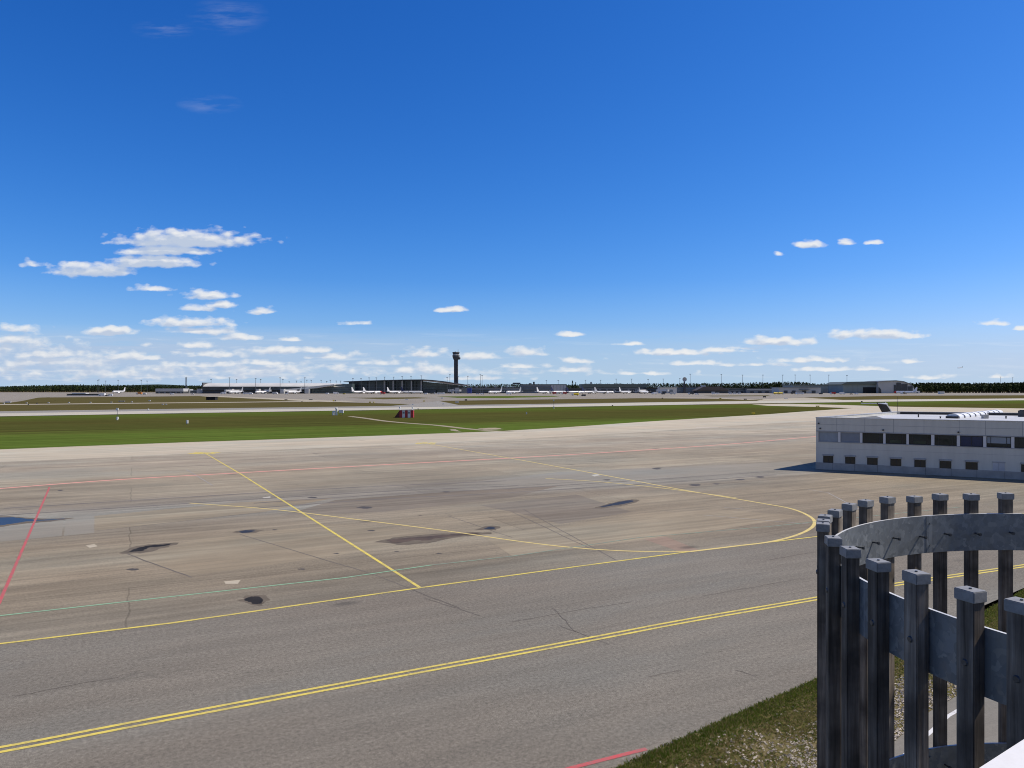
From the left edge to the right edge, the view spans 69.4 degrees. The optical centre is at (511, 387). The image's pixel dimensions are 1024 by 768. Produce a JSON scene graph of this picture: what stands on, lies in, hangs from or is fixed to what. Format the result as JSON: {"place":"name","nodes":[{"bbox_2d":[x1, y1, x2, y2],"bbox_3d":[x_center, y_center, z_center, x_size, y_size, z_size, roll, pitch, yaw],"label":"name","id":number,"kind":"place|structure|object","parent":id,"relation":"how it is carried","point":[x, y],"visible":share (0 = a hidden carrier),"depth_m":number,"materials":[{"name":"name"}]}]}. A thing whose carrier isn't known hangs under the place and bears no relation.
{"place":"outdoors","nodes":[
{"label":"outdoors","id":0,"kind":"place"},
{"bbox_2d":[19,397,54,401],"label":"grass verge","id":1,"kind":"object","parent":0,"point":[44,399],"depth_m":632.08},
{"bbox_2d":[0,401,316,404],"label":"taxiway","id":2,"kind":"structure","parent":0,"point":[140,403],"depth_m":511.75,"materials":[{"name":"asphalt"}]},
{"bbox_2d":[188,389,201,392],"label":"plant building","id":3,"kind":"structure","parent":0,"point":[194,391],"depth_m":1420.00,"materials":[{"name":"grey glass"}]},
{"bbox_2d":[206,396,353,401],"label":"taxiway","id":4,"kind":"structure","parent":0,"point":[282,399],"depth_m":684.31,"materials":[{"name":"asphalt"}]},
{"bbox_2d":[0,384,770,387],"bbox_3d":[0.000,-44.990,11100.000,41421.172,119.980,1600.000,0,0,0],"label":"hills","id":5,"kind":"structure","parent":0,"point":[187,386],"depth_m":10875.94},
{"bbox_2d":[365,397,422,398],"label":"grass verge","id":6,"kind":"object","parent":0,"point":[395,398],"depth_m":748.93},
{"bbox_2d":[343,379,469,392],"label":"terminal building","id":7,"kind":"structure","parent":0,"point":[427,386],"depth_m":1432.50,"materials":[{"name":"grey glass"}]},
{"bbox_2d":[0,404,846,448],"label":"grass","id":8,"kind":"structure","parent":0,"point":[18,432],"depth_m":233.50,"materials":[{"name":"plant"}]},
{"bbox_2d":[394,407,413,417],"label":"striped shelter","id":9,"kind":"object","parent":8,"relation":"on","point":[405,413],"visible":1,"depth_m":270.61,"materials":[{"name":"red paint"}]},
{"bbox_2d":[348,416,510,431],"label":"path","id":10,"kind":"structure","parent":0,"point":[425,424],"depth_m":220.58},
{"bbox_2d":[396,401,465,405],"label":"runway turnoff","id":11,"kind":"object","parent":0,"point":[436,403],"visible":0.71,"depth_m":479.56,"materials":[{"name":"concrete"}]},
{"bbox_2d":[438,396,557,397],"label":"grass verge","id":12,"kind":"object","parent":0,"point":[495,396],"depth_m":918.76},
{"bbox_2d":[0,404,1023,461],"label":"apron edge","id":13,"kind":"object","parent":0,"point":[47,453],"visible":0.97,"depth_m":163.24,"materials":[{"name":"concrete"}]},
{"bbox_2d":[0,388,1023,738],"bbox_3d":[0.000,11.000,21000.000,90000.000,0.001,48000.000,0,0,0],"label":"ground","id":14,"kind":"structure","parent":0,"point":[156,402],"depth_m":549.28,"materials":[{"name":"green plant"}]},
{"bbox_2d":[200,383,578,387],"bbox_3d":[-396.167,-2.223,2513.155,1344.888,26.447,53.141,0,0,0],"label":"woodland","id":15,"kind":"object","parent":14,"relation":"on","point":[512,384],"visible":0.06,"depth_m":2504.18,"materials":[{"name":"green plant"}]},
{"bbox_2d":[0,537,1023,767],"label":"taxilane","id":16,"kind":"structure","parent":14,"relation":"on","point":[568,706],"depth_m":28.67,"materials":[{"name":"concrete"}]},
{"bbox_2d":[0,564,1023,752],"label":"double yellow line","id":17,"kind":"object","parent":16,"relation":"on","point":[65,739],"visible":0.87,"depth_m":27.86,"materials":[{"name":"paint"}]},
{"bbox_2d":[0,513,1023,643],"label":"yellow line","id":18,"kind":"object","parent":16,"relation":"on","point":[339,599],"visible":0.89,"depth_m":38.01,"materials":[{"name":"paint"}]},
{"bbox_2d":[566,748,646,767],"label":"red line","id":19,"kind":"object","parent":16,"relation":"on","point":[608,758],"visible":1,"depth_m":21.92,"materials":[{"name":"paint"}]},
{"bbox_2d":[0,421,1023,642],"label":"apron","id":20,"kind":"object","parent":14,"relation":"on","point":[55,560],"visible":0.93,"depth_m":70.23,"materials":[{"name":"concrete"}]},
{"bbox_2d":[0,487,49,603],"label":"red line","id":21,"kind":"object","parent":20,"relation":"on","point":[15,566],"visible":1,"depth_m":48.73,"materials":[{"name":"paint"}]},
{"bbox_2d":[0,520,63,541],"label":"pavement patch","id":22,"kind":"object","parent":20,"relation":"on","point":[39,530],"visible":1,"depth_m":56.95,"materials":[{"name":"concrete"}]},
{"bbox_2d":[0,516,71,526],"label":"damp edge","id":23,"kind":"object","parent":20,"relation":"on","point":[31,521],"visible":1,"depth_m":61.22,"materials":[{"name":"concrete"}]},
{"bbox_2d":[0,517,62,524],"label":"puddle","id":24,"kind":"object","parent":23,"relation":"on","point":[7,520],"visible":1,"depth_m":61.21,"materials":[{"name":"liquid"}]},
{"bbox_2d":[64,516,93,535],"bbox_3d":[-34.579,10.991,59.139,2.042,0.001,8.734,0,0,-30],"label":"pavement patch","id":25,"kind":"object","parent":20,"relation":"on","point":[80,525],"visible":1,"depth_m":58.59,"materials":[{"name":"concrete"}]},
{"bbox_2d":[121,543,177,553],"bbox_3d":[-24.828,10.987,50.744,2.728,0.001,3.530,0,0,0],"label":"damp edge","id":26,"kind":"object","parent":20,"relation":"on","point":[150,549],"visible":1,"depth_m":50.56,"materials":[{"name":"concrete"}]},
{"bbox_2d":[129,543,170,551],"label":"tar repair","id":27,"kind":"structure","parent":20,"relation":"on","point":[140,549],"depth_m":50.87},
{"bbox_2d":[128,554,190,576],"bbox_3d":[-22.065,10.987,45.942,9.376,0.001,0.181,0,0,41],"label":"tar seam","id":28,"kind":"object","parent":20,"relation":"on","point":[160,566],"visible":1,"depth_m":45.47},
{"bbox_2d":[94,498,330,530],"bbox_3d":[-25.646,10.991,66.466,21.994,0.001,7.634,0,0,-38],"label":"pavement patch","id":29,"kind":"object","parent":20,"relation":"on","point":[115,521],"visible":1,"depth_m":64.64,"materials":[{"name":"concrete"}]},
{"bbox_2d":[0,565,429,615],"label":"green line","id":30,"kind":"object","parent":20,"relation":"on","point":[205,592],"visible":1,"depth_m":39.48,"materials":[{"name":"paint"}]},
{"bbox_2d":[224,580,239,583],"bbox_3d":[-15.873,10.989,41.826,0.870,0.001,0.873,0,0,-9],"label":"pavement patch","id":31,"kind":"object","parent":20,"relation":"on","point":[232,582],"visible":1,"depth_m":41.74,"materials":[{"name":"concrete"}]},
{"bbox_2d":[235,529,262,532],"bbox_3d":[-20.182,10.987,56.650,1.890,0.001,1.593,0,0,23],"label":"damp edge","id":32,"kind":"object","parent":20,"relation":"on","point":[255,531],"visible":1,"depth_m":56.53,"materials":[{"name":"concrete"}]},
{"bbox_2d":[244,596,262,603],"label":"puddle","id":33,"kind":"object","parent":20,"relation":"on","point":[255,600],"visible":1,"depth_m":38.38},
{"bbox_2d":[238,595,269,605],"bbox_3d":[-13.177,10.987,38.378,2.339,0.001,1.459,0,0,38],"label":"damp edge","id":34,"kind":"object","parent":20,"relation":"on","point":[264,598],"visible":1,"depth_m":38.38,"materials":[{"name":"concrete"}]},
{"bbox_2d":[0,481,517,515],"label":"tyre mark","id":35,"kind":"object","parent":20,"relation":"on","point":[243,499],"visible":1,"depth_m":74.04,"materials":[{"name":"rubber"}]},
{"bbox_2d":[131,524,439,575],"bbox_3d":[-15.408,10.991,52.486,11.347,0.001,18.981,0,0,44],"label":"pavement patch","id":36,"kind":"object","parent":20,"relation":"on","point":[227,553],"visible":1,"depth_m":50.89,"materials":[{"name":"concrete"}]},
{"bbox_2d":[240,534,361,570],"bbox_3d":[-14.665,10.987,49.883,16.018,0.001,0.141,0,0,44],"label":"tar seam","id":37,"kind":"object","parent":20,"relation":"on","point":[303,553],"visible":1,"depth_m":48.74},
{"bbox_2d":[205,453,419,586],"bbox_3d":[-28.198,10.985,82.547,0.478,0.001,95.922,0,0,-29],"label":"yellow line","id":38,"kind":"object","parent":20,"relation":"on","point":[396,572],"visible":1,"depth_m":54.99,"materials":[{"name":"paint"}]},
{"bbox_2d":[0,436,815,488],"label":"red line","id":39,"kind":"object","parent":20,"relation":"on","point":[372,465],"visible":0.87,"depth_m":103.11,"materials":[{"name":"paint"}]},
{"bbox_2d":[364,571,459,607],"bbox_3d":[-5.734,10.987,40.650,0.142,0.001,9.710,0,0,-40],"label":"tar seam","id":40,"kind":"object","parent":20,"relation":"on","point":[412,589],"visible":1,"depth_m":40.29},
{"bbox_2d":[281,486,555,515],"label":"pavement patch","id":41,"kind":"object","parent":20,"relation":"on","point":[383,504],"visible":1,"depth_m":71.45,"materials":[{"name":"concrete"}]},
{"bbox_2d":[376,532,491,544],"bbox_3d":[-5.572,10.987,54.121,8.989,0.001,3.066,0,0,-25],"label":"damp edge","id":42,"kind":"object","parent":20,"relation":"on","point":[419,541],"visible":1,"depth_m":53.91,"materials":[{"name":"concrete"}]},
{"bbox_2d":[387,533,478,542],"bbox_3d":[-5.609,10.987,54.320,7.122,0.001,1.613,0,0,-26],"label":"damp stain","id":43,"kind":"object","parent":42,"relation":"on","point":[400,540],"visible":1,"depth_m":53.91,"materials":[{"name":"concrete"}]},
{"bbox_2d":[193,503,686,551],"bbox_3d":[-9.738,10.984,59.346,47.472,0.001,2.712,0,0,27],"label":"yellow line","id":44,"kind":"object","parent":20,"relation":"on","point":[461,532],"visible":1,"depth_m":55.36,"materials":[{"name":"paint"}]},
{"bbox_2d":[475,526,499,529],"bbox_3d":[-1.717,10.987,57.828,1.628,0.001,2.272,0,0,27],"label":"damp edge","id":45,"kind":"object","parent":20,"relation":"on","point":[496,527],"visible":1,"depth_m":57.74,"materials":[{"name":"concrete"}]},
{"bbox_2d":[254,472,769,507],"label":"tyre mark","id":46,"kind":"object","parent":20,"relation":"on","point":[501,488],"visible":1,"depth_m":78.32,"materials":[{"name":"rubber"}]},
{"bbox_2d":[480,494,630,523],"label":"pavement patch","id":47,"kind":"object","parent":20,"relation":"on","point":[562,509],"visible":1,"depth_m":67.31,"materials":[{"name":"concrete"}]},
{"bbox_2d":[523,509,615,559],"bbox_3d":[3.821,10.987,56.990,0.162,0.001,20.303,0,0,-16],"label":"tar seam","id":48,"kind":"object","parent":20,"relation":"on","point":[572,536],"visible":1,"depth_m":53.91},
{"bbox_2d":[595,499,638,508],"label":"damp edge","id":49,"kind":"object","parent":20,"relation":"on","point":[635,500],"visible":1,"depth_m":69.60,"materials":[{"name":"concrete"}]},
{"bbox_2d":[601,500,632,506],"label":"puddle","id":50,"kind":"object","parent":49,"relation":"on","point":[622,502],"visible":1,"depth_m":70.20,"materials":[{"name":"liquid"}]},
{"bbox_2d":[426,443,815,551],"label":"yellow line","id":51,"kind":"object","parent":20,"relation":"on","point":[813,524],"visible":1,"depth_m":61.66,"materials":[{"name":"paint"}]},
{"bbox_2d":[450,462,806,484],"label":"pavement patch","id":52,"kind":"object","parent":20,"relation":"on","point":[570,476],"visible":1,"depth_m":94.76,"materials":[{"name":"concrete"}]},
{"bbox_2d":[545,478,734,497],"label":"yellow line","id":53,"kind":"object","parent":20,"relation":"on","point":[647,486],"visible":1,"depth_m":82.24,"materials":[{"name":"paint"}]},
{"bbox_2d":[482,510,798,555],"bbox_3d":[10.588,10.990,59.291,29.144,0.001,8.771,0,0,-29],"label":"pavement patch","id":54,"kind":"object","parent":20,"relation":"on","point":[641,525],"visible":1,"depth_m":57.34,"materials":[{"name":"concrete"}]},
{"bbox_2d":[645,536,697,550],"bbox_3d":[10.281,10.990,53.992,2.406,0.001,9.091,0,0,-16],"label":"pavement patch","id":55,"kind":"object","parent":20,"relation":"on","point":[665,541],"visible":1,"depth_m":51.86,"materials":[{"name":"concrete"}]},
{"bbox_2d":[433,507,956,564],"bbox_3d":[17.839,10.982,57.601,51.271,0.001,1.527,0,0,-26],"label":"green line","id":56,"kind":"object","parent":20,"relation":"on","point":[637,537],"visible":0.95,"depth_m":53.18,"materials":[{"name":"paint"}]},
{"bbox_2d":[861,402,891,411],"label":"business jet","id":57,"kind":"object","parent":20,"relation":"on","point":[883,406],"visible":0.06,"depth_m":151.82,"materials":[{"name":"black paint"}]},
{"bbox_2d":[815,396,1023,479],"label":"office building","id":58,"kind":"structure","parent":20,"relation":"on","point":[986,444],"depth_m":94.41,"materials":[{"name":"white metal"}]},
{"bbox_2d":[822,454,833,462],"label":"window","id":59,"kind":"structure","parent":58,"relation":"in","point":[827,458],"depth_m":99.32,"materials":[{"name":"black glass"}]},
{"bbox_2d":[819,432,837,441],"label":"window","id":60,"kind":"structure","parent":58,"relation":"in","point":[823,436],"depth_m":99.49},
{"bbox_2d":[840,432,859,442],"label":"window","id":61,"kind":"structure","parent":58,"relation":"in","point":[851,437],"depth_m":98.09,"materials":[{"name":"glass"}]},
{"bbox_2d":[844,455,855,463],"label":"window","id":62,"kind":"structure","parent":58,"relation":"in","point":[849,459],"depth_m":97.95,"materials":[{"name":"black glass"}]},
{"bbox_2d":[866,456,877,464],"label":"window","id":63,"kind":"structure","parent":58,"relation":"in","point":[871,460],"depth_m":96.62,"materials":[{"name":"black glass"}]},
{"bbox_2d":[862,433,882,443],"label":"window","id":64,"kind":"structure","parent":58,"relation":"in","point":[866,437],"depth_m":96.76,"materials":[{"name":"black glass"}]},
{"bbox_2d":[886,433,905,443],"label":"window","id":65,"kind":"structure","parent":58,"relation":"in","point":[890,438],"depth_m":95.35,"materials":[{"name":"black glass"}]},
{"bbox_2d":[890,457,901,465],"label":"window","id":66,"kind":"structure","parent":58,"relation":"in","point":[894,461],"depth_m":95.21,"materials":[{"name":"black glass"}]},
{"bbox_2d":[909,434,930,444],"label":"window","id":67,"kind":"structure","parent":58,"relation":"in","point":[914,439],"depth_m":93.99,"materials":[{"name":"black glass"}]},
{"bbox_2d":[914,458,925,466],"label":"window","id":68,"kind":"structure","parent":58,"relation":"in","point":[918,462],"depth_m":93.81,"materials":[{"name":"black glass"}]},
{"bbox_2d":[934,435,956,445],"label":"window","id":69,"kind":"structure","parent":58,"relation":"in","point":[940,440],"depth_m":92.53,"materials":[{"name":"black glass"}]},
{"bbox_2d":[939,459,951,468],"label":"window","id":70,"kind":"structure","parent":58,"relation":"in","point":[944,463],"depth_m":92.40,"materials":[{"name":"black glass"}]},
{"bbox_2d":[960,436,982,446],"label":"window","id":71,"kind":"structure","parent":58,"relation":"in","point":[969,441],"depth_m":91.10,"materials":[{"name":"blue glass"}]},
{"bbox_2d":[965,460,977,469],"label":"window","id":72,"kind":"structure","parent":58,"relation":"in","point":[970,464],"depth_m":90.96,"materials":[{"name":"black glass"}]},
{"bbox_2d":[986,436,1010,447],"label":"window","id":73,"kind":"structure","parent":58,"relation":"in","point":[991,441],"depth_m":89.71,"materials":[{"name":"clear glass"}]},
{"bbox_2d":[1014,437,1023,447],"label":"window","id":74,"kind":"structure","parent":58,"relation":"in","point":[1018,441],"depth_m":88.66,"materials":[{"name":"black glass"}]},
{"bbox_2d":[466,394,930,395],"bbox_3d":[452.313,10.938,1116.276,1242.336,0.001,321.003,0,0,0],"label":"taxiway","id":75,"kind":"structure","parent":14,"relation":"on","point":[900,394],"depth_m":1186.91,"materials":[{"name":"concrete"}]},
{"bbox_2d":[578,381,824,387],"bbox_3d":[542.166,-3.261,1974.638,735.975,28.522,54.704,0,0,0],"label":"woodland","id":76,"kind":"object","parent":14,"relation":"on","point":[755,385],"visible":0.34,"depth_m":1963.69,"materials":[{"name":"green plant"}]},
{"bbox_2d":[758,398,835,400],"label":"runway turnoff","id":77,"kind":"object","parent":14,"relation":"on","point":[793,399],"visible":0.8,"depth_m":682.43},
{"bbox_2d":[611,589,1023,767],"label":"verge","id":78,"kind":"structure","parent":14,"relation":"on","point":[777,747],"depth_m":22.93,"materials":[{"name":"plant"}]},
{"bbox_2d":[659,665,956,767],"bbox_3d":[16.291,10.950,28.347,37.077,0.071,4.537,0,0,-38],"label":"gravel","id":79,"kind":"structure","parent":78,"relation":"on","point":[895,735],"depth_m":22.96,"materials":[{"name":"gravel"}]},
{"bbox_2d":[792,400,1023,407],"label":"grass verge","id":80,"kind":"object","parent":14,"relation":"on","point":[1000,404],"depth_m":512.22,"materials":[{"name":"plant"}]},
{"bbox_2d":[816,492,1023,767],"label":"timber screen","id":81,"kind":"object","parent":14,"relation":"on","point":[870,623],"visible":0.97,"depth_m":3.93,"materials":[{"name":"wood"}]},
{"bbox_2d":[910,382,1023,392],"bbox_3d":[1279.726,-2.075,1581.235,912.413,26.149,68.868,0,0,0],"label":"woodland","id":82,"kind":"object","parent":14,"relation":"on","point":[981,387],"visible":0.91,"depth_m":1559.81,"materials":[{"name":"green plant"}]},
{"bbox_2d":[0,392,1023,403],"bbox_3d":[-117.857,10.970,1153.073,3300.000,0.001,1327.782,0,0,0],"label":"terminal apron","id":83,"kind":"object","parent":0,"point":[23,396],"visible":0.6,"depth_m":1038.15,"materials":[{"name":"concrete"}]},
{"bbox_2d":[66,393,103,395],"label":"depot","id":84,"kind":"structure","parent":83,"relation":"on","point":[80,394],"depth_m":1000.00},
{"bbox_2d":[0,384,201,391],"bbox_3d":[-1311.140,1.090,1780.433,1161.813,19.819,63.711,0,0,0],"label":"woodland","id":85,"kind":"object","parent":83,"relation":"on","point":[85,388],"visible":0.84,"depth_m":1763.93,"materials":[{"name":"green plant"}]},
{"bbox_2d":[155,389,187,392],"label":"cargo shed","id":86,"kind":"structure","parent":83,"relation":"on","point":[171,390],"depth_m":1399.00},
{"bbox_2d":[202,383,354,393],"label":"terminal pier","id":87,"kind":"structure","parent":83,"relation":"on","point":[317,388],"depth_m":1392.46,"materials":[{"name":"white glass"}]},
{"bbox_2d":[363,387,381,393],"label":"airliner","id":88,"kind":"object","parent":83,"relation":"on","point":[371,392],"visible":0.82,"depth_m":1296.14,"materials":[{"name":"white paint"}]},
{"bbox_2d":[401,387,422,393],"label":"airliner","id":89,"kind":"object","parent":83,"relation":"on","point":[411,392],"visible":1,"depth_m":1297.69,"materials":[{"name":"white paint"}]},
{"bbox_2d":[452,352,459,382],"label":"control tower","id":90,"kind":"structure","parent":83,"relation":"on","point":[456,356],"depth_m":1555.54,"materials":[{"name":"concrete"}]},
{"bbox_2d":[466,386,521,392],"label":"terminal hall","id":91,"kind":"structure","parent":83,"relation":"on","point":[476,389],"depth_m":1450.00,"materials":[{"name":"grey glass"}]},
{"bbox_2d":[513,382,566,392],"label":"office block","id":92,"kind":"structure","parent":83,"relation":"on","point":[529,388],"depth_m":1500.00,"materials":[{"name":"grey glass"}]},
{"bbox_2d":[594,387,613,393],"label":"airliner","id":93,"kind":"object","parent":83,"relation":"on","point":[604,392],"visible":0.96,"depth_m":1265.89,"materials":[{"name":"metal"}]},
{"bbox_2d":[579,382,646,392],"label":"cargo hall","id":94,"kind":"structure","parent":83,"relation":"on","point":[633,388],"depth_m":1519.30,"materials":[{"name":"grey metal"}]},
{"bbox_2d":[645,388,657,392],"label":"dark hall","id":95,"kind":"structure","parent":83,"relation":"on","point":[651,390],"depth_m":1500.00,"materials":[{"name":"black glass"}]},
{"bbox_2d":[657,387,676,392],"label":"pale block","id":96,"kind":"structure","parent":83,"relation":"on","point":[672,389],"depth_m":1440.00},
{"bbox_2d":[677,385,705,392],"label":"glass office","id":97,"kind":"structure","parent":83,"relation":"on","point":[688,389],"depth_m":1490.00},
{"bbox_2d":[692,387,729,392],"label":"gabled hall","id":98,"kind":"structure","parent":83,"relation":"on","point":[710,390],"depth_m":1448.00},
{"bbox_2d":[725,388,744,392],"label":"blue hall","id":99,"kind":"structure","parent":83,"relation":"on","point":[737,390],"depth_m":1500.00,"materials":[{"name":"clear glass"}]},
{"bbox_2d":[745,388,771,392],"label":"long shed","id":100,"kind":"structure","parent":83,"relation":"on","point":[758,390],"depth_m":1490.00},
{"bbox_2d":[783,384,827,392],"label":"teal hall","id":101,"kind":"structure","parent":83,"relation":"on","point":[824,388],"depth_m":1560.00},
{"bbox_2d":[824,381,876,392],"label":"hangar","id":102,"kind":"structure","parent":83,"relation":"on","point":[857,387],"depth_m":1450.00,"materials":[{"name":"metal"}]},
{"bbox_2d":[863,387,875,392],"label":"door","id":103,"kind":"structure","parent":102,"relation":"in","point":[865,389],"depth_m":1449.20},
{"bbox_2d":[876,380,913,392],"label":"arched hangar","id":104,"kind":"structure","parent":83,"relation":"on","point":[887,386],"depth_m":1440.00,"materials":[{"name":"metal"}]},
{"bbox_2d":[901,384,907,390],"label":"door","id":105,"kind":"structure","parent":104,"relation":"in","point":[904,387],"depth_m":1439.33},
{"bbox_2d":[894,387,917,393],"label":"airliner","id":106,"kind":"object","parent":83,"relation":"on","point":[905,392],"visible":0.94,"depth_m":1245.30,"materials":[{"name":"white metal"}]},
{"bbox_2d":[0,399,1023,415],"bbox_3d":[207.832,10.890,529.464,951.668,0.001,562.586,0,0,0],"label":"runway shoulder","id":107,"kind":"object","parent":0,"point":[338,409],"visible":1,"depth_m":406.60},
{"bbox_2d":[0,398,1023,415],"bbox_3d":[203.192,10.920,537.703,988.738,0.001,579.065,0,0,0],"label":"runway","id":108,"kind":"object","parent":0,"point":[305,408],"visible":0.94,"depth_m":388.14,"materials":[{"name":"asphalt"}]},
{"bbox_2d":[0,0,1023,386],"label":"sky","id":109,"kind":"structure","parent":0,"point":[200,191],"materials":[{"name":"blue"}]},
{"bbox_2d":[771,387,820,392],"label":"light warehouse","id":110,"kind":"structure","parent":0,"point":[798,389],"depth_m":1400.00,"materials":[{"name":"metal"}]},
{"bbox_2d":[894,696,997,756],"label":"service path","id":111,"kind":"structure","parent":0,"point":[990,721],"depth_m":24.02,"materials":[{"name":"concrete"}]},
{"bbox_2d":[903,709,956,753],"bbox_3d":[34.041,10.992,37.668,87.064,0.001,1.604,0,0,-34],"label":"white line","id":112,"kind":"object","parent":111,"relation":"on","point":[948,716],"visible":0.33,"depth_m":24.81,"materials":[{"name":"paint"}]},
{"bbox_2d":[980,739,1023,767],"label":"viewing terrace","id":113,"kind":"structure","parent":0,"point":[1012,757],"depth_m":1.39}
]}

